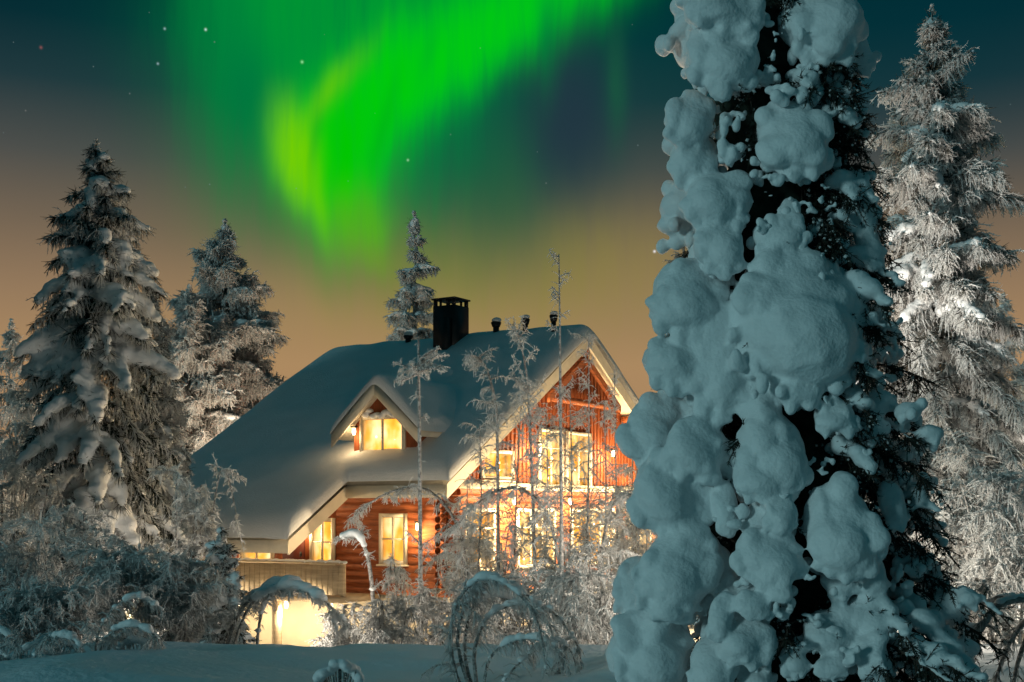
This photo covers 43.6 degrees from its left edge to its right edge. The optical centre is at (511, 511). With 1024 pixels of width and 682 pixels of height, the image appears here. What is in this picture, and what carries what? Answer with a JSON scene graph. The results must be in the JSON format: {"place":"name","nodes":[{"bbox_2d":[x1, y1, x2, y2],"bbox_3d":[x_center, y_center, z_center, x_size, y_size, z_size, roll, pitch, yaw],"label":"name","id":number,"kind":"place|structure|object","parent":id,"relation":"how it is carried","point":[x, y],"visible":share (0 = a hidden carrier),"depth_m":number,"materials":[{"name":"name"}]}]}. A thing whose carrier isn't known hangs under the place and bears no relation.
{"place":"outdoors","nodes":[
{"label":"outdoors","id":0,"kind":"place"},
{"bbox_2d":[0,528,1023,681],"bbox_3d":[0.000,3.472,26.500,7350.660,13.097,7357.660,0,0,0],"label":"snowy ground","id":1,"kind":"structure","parent":0,"point":[199,662],"depth_m":14.42,"materials":[{"name":"white snow"}]},
{"bbox_2d":[0,318,42,541],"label":"distant spruce","id":2,"kind":"object","parent":1,"relation":"on","point":[11,337],"visible":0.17,"depth_m":43.71,"materials":[{"name":"grey plant"}]},
{"bbox_2d":[0,509,72,642],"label":"frosted shrub","id":3,"kind":"object","parent":1,"relation":"on","point":[12,569],"visible":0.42,"depth_m":19.85,"materials":[{"name":"grey plant"}]},
{"bbox_2d":[0,378,77,594],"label":"distant spruce","id":4,"kind":"object","parent":1,"relation":"on","point":[23,411],"visible":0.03,"depth_m":39.41,"materials":[{"name":"grey plant"}]},
{"bbox_2d":[0,462,80,640],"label":"frosted shrub","id":5,"kind":"object","parent":1,"relation":"on","point":[16,482],"visible":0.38,"depth_m":26.29,"materials":[{"name":"grey plant"}]},
{"bbox_2d":[0,624,84,660],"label":"bent birch","id":6,"kind":"object","parent":1,"relation":"on","point":[8,637],"visible":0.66,"depth_m":14.90,"materials":[{"name":"white plant"}]},
{"bbox_2d":[0,571,134,644],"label":"frosted shrub","id":7,"kind":"object","parent":1,"relation":"on","point":[51,606],"visible":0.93,"depth_m":17.27,"materials":[{"name":"grey plant"}]},
{"bbox_2d":[40,498,130,643],"bbox_3d":[-7.333,1.383,22.304,1.880,3.237,2.903,0,0,0],"label":"frosted shrub","id":8,"kind":"object","parent":1,"relation":"on","point":[85,532],"visible":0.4,"depth_m":22.00,"materials":[{"name":"grey plant"}]},
{"bbox_2d":[17,591,166,656],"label":"bent birch","id":9,"kind":"object","parent":1,"relation":"on","point":[127,627],"visible":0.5,"depth_m":15.51,"materials":[{"name":"white plant"}]},
{"bbox_2d":[10,138,188,640],"bbox_3d":[-9.404,-1.445,29.017,4.412,14.028,4.381,0,0,0],"label":"snowy spruce","id":10,"kind":"object","parent":1,"relation":"on","point":[79,345],"visible":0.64,"depth_m":28.37,"materials":[{"name":"white plant"}]},
{"bbox_2d":[65,534,205,640],"bbox_3d":[-5.603,1.292,19.047,2.176,1.917,1.661,0,0,0],"label":"frosted shrub","id":11,"kind":"object","parent":1,"relation":"on","point":[132,572],"visible":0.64,"depth_m":18.87,"materials":[{"name":"grey plant"}]},
{"bbox_2d":[121,284,207,560],"bbox_3d":[-9.508,-0.500,34.051,3.249,11.494,3.389,0,0,0],"label":"frosted spruce","id":12,"kind":"object","parent":1,"relation":"on","point":[170,405],"visible":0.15,"depth_m":33.75,"materials":[{"name":"grey plant"}]},
{"bbox_2d":[116,283,244,556],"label":"frosted spruce","id":13,"kind":"object","parent":1,"relation":"on","point":[205,397],"visible":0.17,"depth_m":46.32,"materials":[{"name":"white plant"}]},
{"bbox_2d":[124,545,238,642],"bbox_3d":[-4.958,1.347,19.012,1.645,1.787,1.790,0,0,-42],"label":"frosted shrub","id":14,"kind":"object","parent":1,"relation":"on","point":[184,617],"visible":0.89,"depth_m":18.71,"materials":[{"name":"grey plant"}]},
{"bbox_2d":[161,548,226,640],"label":"snowy juniper","id":15,"kind":"object","parent":1,"relation":"on","point":[194,554],"visible":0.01,"depth_m":21.50,"materials":[{"name":"grey plant"}]},
{"bbox_2d":[144,453,246,637],"bbox_3d":[-6.160,1.218,24.198,2.290,4.679,1.927,0,0,0],"label":"frosted shrub","id":16,"kind":"object","parent":1,"relation":"on","point":[202,512],"visible":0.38,"depth_m":23.80,"materials":[{"name":"white plant"}]},
{"bbox_2d":[166,218,289,451],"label":"frosted spruce","id":17,"kind":"object","parent":1,"relation":"on","point":[235,297],"visible":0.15,"depth_m":49.40,"materials":[{"name":"white plant"}]},
{"bbox_2d":[195,527,261,643],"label":"snowy bush","id":18,"kind":"object","parent":1,"relation":"on","point":[223,555],"visible":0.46,"depth_m":20.85,"materials":[{"name":"grey plant"}]},
{"bbox_2d":[245,368,286,406],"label":"frosted spruce","id":19,"kind":"object","parent":1,"relation":"on","point":[258,401],"visible":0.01,"depth_m":51.30,"materials":[{"name":"grey plant"}]},
{"bbox_2d":[219,575,351,646],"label":"bent birch","id":20,"kind":"object","parent":1,"relation":"on","point":[267,590],"visible":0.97,"depth_m":19.49,"materials":[{"name":"white plant"}]},
{"bbox_2d":[306,601,366,646],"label":"frosted shrub","id":21,"kind":"object","parent":1,"relation":"on","point":[329,638],"visible":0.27,"depth_m":23.90,"materials":[{"name":"white plant"}]},
{"bbox_2d":[312,658,363,681],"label":"snow covered bush","id":22,"kind":"object","parent":1,"relation":"on","point":[346,667],"visible":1,"depth_m":12.83,"materials":[{"name":"white snow"}]},
{"bbox_2d":[331,523,387,613],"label":"frosted sapling","id":23,"kind":"object","parent":1,"relation":"on","point":[352,534],"visible":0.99,"depth_m":24.96,"materials":[{"name":"white plant"}]},
{"bbox_2d":[350,588,423,643],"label":"frosted shrub","id":24,"kind":"object","parent":1,"relation":"on","point":[378,631],"visible":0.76,"depth_m":22.91,"materials":[{"name":"white plant"}]},
{"bbox_2d":[377,553,435,643],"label":"frosted shrub","id":25,"kind":"object","parent":1,"relation":"on","point":[396,573],"visible":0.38,"depth_m":27.74,"materials":[{"name":"white plant"}]},
{"bbox_2d":[383,211,440,340],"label":"frosted spruce","id":26,"kind":"object","parent":1,"relation":"on","point":[415,296],"visible":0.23,"depth_m":57.72,"materials":[{"name":"white plant"}]},
{"bbox_2d":[174,296,656,646],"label":"log house","id":27,"kind":"structure","parent":1,"relation":"on","point":[317,452],"depth_m":36.49,"materials":[{"name":"wood"}]},
{"bbox_2d":[239,552,274,562],"bbox_3d":[-7.558,0.865,37.886,1.350,1.370,0.080,0,0,32],"label":"window","id":28,"kind":"structure","parent":27,"relation":"in","point":[249,555],"depth_m":37.87,"materials":[{"name":"yellow glass"}]},
{"bbox_2d":[283,540,304,563],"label":"wall","id":29,"kind":"structure","parent":27,"relation":"in","point":[299,553],"depth_m":37.07,"materials":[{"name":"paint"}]},
{"bbox_2d":[309,518,334,564],"bbox_3d":[-5.417,0.865,36.548,0.900,1.370,0.080,0,0,32],"label":"window","id":30,"kind":"structure","parent":27,"relation":"in","point":[320,546],"depth_m":36.53,"materials":[{"name":"yellow glass"}]},
{"bbox_2d":[376,513,408,566],"bbox_3d":[-3.283,0.775,35.147,1.020,1.450,0.150,0,0,32],"label":"window","id":31,"kind":"structure","parent":27,"relation":"in","point":[392,528],"depth_m":35.16,"materials":[{"name":"yellow glass"}]},
{"bbox_2d":[464,508,495,569],"bbox_3d":[-0.889,0.775,35.511,0.080,1.750,1.500,0,0,32],"label":"window","id":32,"kind":"structure","parent":27,"relation":"in","point":[492,517],"depth_m":35.92,"materials":[{"name":"yellow glass"}]},
{"bbox_2d":[482,450,514,481],"bbox_3d":[-0.369,-1.300,36.276,0.150,0.900,1.730,0,0,32],"label":"window","id":33,"kind":"structure","parent":27,"relation":"in","point":[505,461],"depth_m":36.49,"materials":[{"name":"yellow glass"}]},
{"bbox_2d":[516,508,555,567],"bbox_3d":[0.757,0.800,38.078,0.150,1.800,2.280,0,0,32],"label":"window","id":34,"kind":"structure","parent":27,"relation":"in","point":[529,511],"depth_m":37.66,"materials":[{"name":"yellow glass"}]},
{"bbox_2d":[538,428,564,488],"bbox_3d":[1.221,-1.590,38.820,0.150,1.820,1.530,0,0,32],"label":"window","id":35,"kind":"structure","parent":27,"relation":"in","point":[551,447],"depth_m":38.81,"materials":[{"name":"yellow glass"}]},
{"bbox_2d":[565,431,591,489],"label":"window","id":36,"kind":"structure","parent":27,"relation":"in","point":[581,436],"depth_m":40.28,"materials":[{"name":"yellow glass"}]},
{"bbox_2d":[570,508,614,564],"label":"window","id":37,"kind":"structure","parent":27,"relation":"in","point":[577,520],"depth_m":41.11,"materials":[{"name":"yellow glass"}]},
{"bbox_2d":[629,530,651,552],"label":"window","id":38,"kind":"structure","parent":27,"relation":"in","point":[650,530],"depth_m":44.31,"materials":[{"name":"yellow glass"}]},
{"bbox_2d":[343,477,491,636],"bbox_3d":[-1.990,1.815,27.139,3.159,5.121,1.235,0,0,0],"label":"frosted sapling","id":39,"kind":"object","parent":1,"relation":"on","point":[399,491],"visible":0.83,"depth_m":26.98,"materials":[{"name":"white plant"}]},
{"bbox_2d":[392,339,449,641],"bbox_3d":[-1.711,0.234,24.093,1.135,6.934,0.978,0,0,-14],"label":"frosted sapling","id":40,"kind":"object","parent":1,"relation":"on","point":[418,367],"visible":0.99,"depth_m":23.97,"materials":[{"name":"white plant"}]},
{"bbox_2d":[398,583,471,644],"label":"frosted shrub","id":41,"kind":"object","parent":1,"relation":"on","point":[438,618],"visible":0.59,"depth_m":23.79,"materials":[{"name":"white plant"}]},
{"bbox_2d":[414,475,495,642],"bbox_3d":[-1.225,1.751,28.997,1.907,5.302,1.620,0,0,0],"label":"frosted shrub","id":42,"kind":"object","parent":1,"relation":"on","point":[469,557],"visible":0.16,"depth_m":28.90,"materials":[{"name":"white plant"}]},
{"bbox_2d":[441,419,519,596],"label":"frosted birch","id":43,"kind":"object","parent":1,"relation":"on","point":[479,460],"visible":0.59,"depth_m":27.00,"materials":[{"name":"white plant"}]},
{"bbox_2d":[438,517,534,643],"bbox_3d":[-0.422,1.942,25.002,2.080,3.715,1.605,0,0,0],"label":"frosted shrub","id":44,"kind":"object","parent":1,"relation":"on","point":[512,546],"visible":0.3,"depth_m":24.87,"materials":[{"name":"white plant"}]},
{"bbox_2d":[461,347,515,622],"bbox_3d":[-0.467,0.400,25.931,1.138,7.556,1.004,0,0,0],"label":"frosted sapling","id":45,"kind":"object","parent":1,"relation":"on","point":[493,402],"visible":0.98,"depth_m":25.97,"materials":[{"name":"white plant"}]},
{"bbox_2d":[419,570,585,681],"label":"bent birch","id":46,"kind":"object","parent":1,"relation":"on","point":[486,580],"visible":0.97,"depth_m":13.20,"materials":[{"name":"white plant"}]},
{"bbox_2d":[480,541,539,638],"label":"frosted shrub","id":47,"kind":"object","parent":1,"relation":"on","point":[495,567],"visible":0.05,"depth_m":29.84,"materials":[{"name":"grey plant"}]},
{"bbox_2d":[439,482,582,633],"bbox_3d":[0.016,1.558,23.934,2.771,4.293,0.909,0,0,0],"label":"frosted sapling","id":48,"kind":"object","parent":1,"relation":"on","point":[454,529],"visible":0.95,"depth_m":23.97,"materials":[{"name":"white plant"}]},
{"bbox_2d":[460,558,572,643],"bbox_3d":[0.106,1.872,21.898,2.038,2.252,2.000,0,0,0],"label":"frosted shrub","id":49,"kind":"object","parent":1,"relation":"on","point":[492,637],"visible":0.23,"depth_m":21.93,"materials":[{"name":"white plant"}]},
{"bbox_2d":[503,392,529,630],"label":"frosted sapling","id":50,"kind":"object","parent":1,"relation":"on","point":[515,503],"visible":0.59,"depth_m":27.99,"materials":[{"name":"white plant"}]},
{"bbox_2d":[505,315,558,631],"bbox_3d":[0.448,0.034,25.031,1.169,7.840,1.059,0,0,22],"label":"frosted sapling","id":51,"kind":"object","parent":1,"relation":"on","point":[531,457],"visible":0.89,"depth_m":24.96,"materials":[{"name":"white plant"}]},
{"bbox_2d":[522,565,554,629],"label":"frosted shrub","id":52,"kind":"object","parent":1,"relation":"on","point":[529,569],"visible":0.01,"depth_m":29.09,"materials":[{"name":"white plant"}]},
{"bbox_2d":[521,404,572,561],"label":"frosted birch","id":53,"kind":"object","parent":1,"relation":"on","point":[553,434],"visible":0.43,"depth_m":29.99,"materials":[{"name":"white plant"}]},
{"bbox_2d":[535,248,574,610],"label":"frosted sapling","id":54,"kind":"object","parent":1,"relation":"on","point":[559,413],"visible":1,"depth_m":22.98,"materials":[{"name":"white plant"}]},
{"bbox_2d":[527,544,596,636],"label":"frosted shrub","id":55,"kind":"object","parent":1,"relation":"on","point":[546,557],"visible":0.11,"depth_m":25.79,"materials":[{"name":"white plant"}]},
{"bbox_2d":[512,561,616,644],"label":"frosted shrub","id":56,"kind":"object","parent":1,"relation":"on","point":[588,624],"visible":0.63,"depth_m":20.64,"materials":[{"name":"white plant"}]},
{"bbox_2d":[537,385,604,591],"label":"frosted birch","id":57,"kind":"object","parent":1,"relation":"on","point":[570,488],"visible":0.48,"depth_m":27.99,"materials":[{"name":"white plant"}]},
{"bbox_2d":[558,329,609,642],"bbox_3d":[1.473,0.231,26.017,1.128,7.922,1.030,0,0,18],"label":"frosted sapling","id":58,"kind":"object","parent":1,"relation":"on","point":[589,339],"visible":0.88,"depth_m":25.99,"materials":[{"name":"white plant"}]},
{"bbox_2d":[565,520,614,641],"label":"frosted shrub","id":59,"kind":"object","parent":1,"relation":"on","point":[576,542],"visible":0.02,"depth_m":29.51,"materials":[{"name":"white plant"}]},
{"bbox_2d":[557,532,638,644],"bbox_3d":[1.772,1.962,24.102,1.986,3.183,2.014,0,0,0],"label":"frosted shrub","id":60,"kind":"object","parent":1,"relation":"on","point":[589,550],"visible":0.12,"depth_m":23.93,"materials":[{"name":"white plant"}]},
{"bbox_2d":[569,398,636,598],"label":"frosted birch","id":61,"kind":"object","parent":1,"relation":"on","point":[606,492],"visible":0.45,"depth_m":26.97,"materials":[{"name":"white plant"}]},
{"bbox_2d":[588,488,631,593],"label":"frosted sapling","id":62,"kind":"object","parent":1,"relation":"on","point":[622,497],"visible":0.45,"depth_m":24.98,"materials":[{"name":"white plant"}]},
{"bbox_2d":[597,368,629,585],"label":"frosted sapling","id":63,"kind":"object","parent":1,"relation":"on","point":[615,467],"visible":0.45,"depth_m":27.99,"materials":[{"name":"white plant"}]},
{"bbox_2d":[597,508,656,592],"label":"frosted shrub","id":64,"kind":"object","parent":1,"relation":"on","point":[633,528],"visible":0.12,"depth_m":27.99,"materials":[{"name":"white plant"}]},
{"bbox_2d":[601,460,656,571],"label":"frosted shrub","id":65,"kind":"object","parent":1,"relation":"on","point":[631,488],"visible":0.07,"depth_m":33.19,"materials":[{"name":"white plant"}]},
{"bbox_2d":[606,446,651,570],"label":"frosted birch","id":66,"kind":"object","parent":1,"relation":"on","point":[629,491],"visible":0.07,"depth_m":29.99,"materials":[{"name":"white plant"}]},
{"bbox_2d":[651,247,689,628],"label":"distant spruce","id":67,"kind":"object","parent":1,"relation":"on","point":[675,256],"depth_m":46.18,"materials":[{"name":"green plant"}]},
{"bbox_2d":[605,0,1019,681],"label":"snow laden spruce","id":68,"kind":"object","parent":1,"relation":"on","point":[763,446],"visible":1,"depth_m":11.11,"materials":[{"name":"white plant"}]},
{"bbox_2d":[856,3,1023,643],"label":"frosted spruce","id":69,"kind":"object","parent":1,"relation":"on","point":[944,181],"visible":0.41,"depth_m":23.38,"materials":[{"name":"white plant"}]},
{"bbox_2d":[873,427,1023,643],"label":"frosted shrub","id":70,"kind":"object","parent":1,"relation":"on","point":[968,460],"visible":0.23,"depth_m":18.55,"materials":[{"name":"white plant"}]},
{"bbox_2d":[929,469,986,569],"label":"frosted shrub","id":71,"kind":"object","parent":1,"relation":"on","point":[951,513],"depth_m":23.28,"materials":[{"name":"white plant"}]},
{"bbox_2d":[914,465,1023,643],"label":"frosted shrub","id":72,"kind":"object","parent":1,"relation":"on","point":[1004,557],"visible":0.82,"depth_m":17.78,"materials":[{"name":"white plant"}]},
{"bbox_2d":[965,292,1023,639],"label":"distant spruce","id":73,"kind":"object","parent":1,"relation":"on","point":[1017,377],"visible":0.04,"depth_m":33.93,"materials":[{"name":"white plant"}]},
{"bbox_2d":[968,579,1023,681],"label":"bent birch","id":74,"kind":"object","parent":1,"relation":"on","point":[1000,601],"visible":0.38,"depth_m":12.41,"materials":[{"name":"white plant"}]},
{"bbox_2d":[0,0,1023,496],"label":"sky","id":75,"kind":"structure","parent":0,"point":[514,132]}
]}

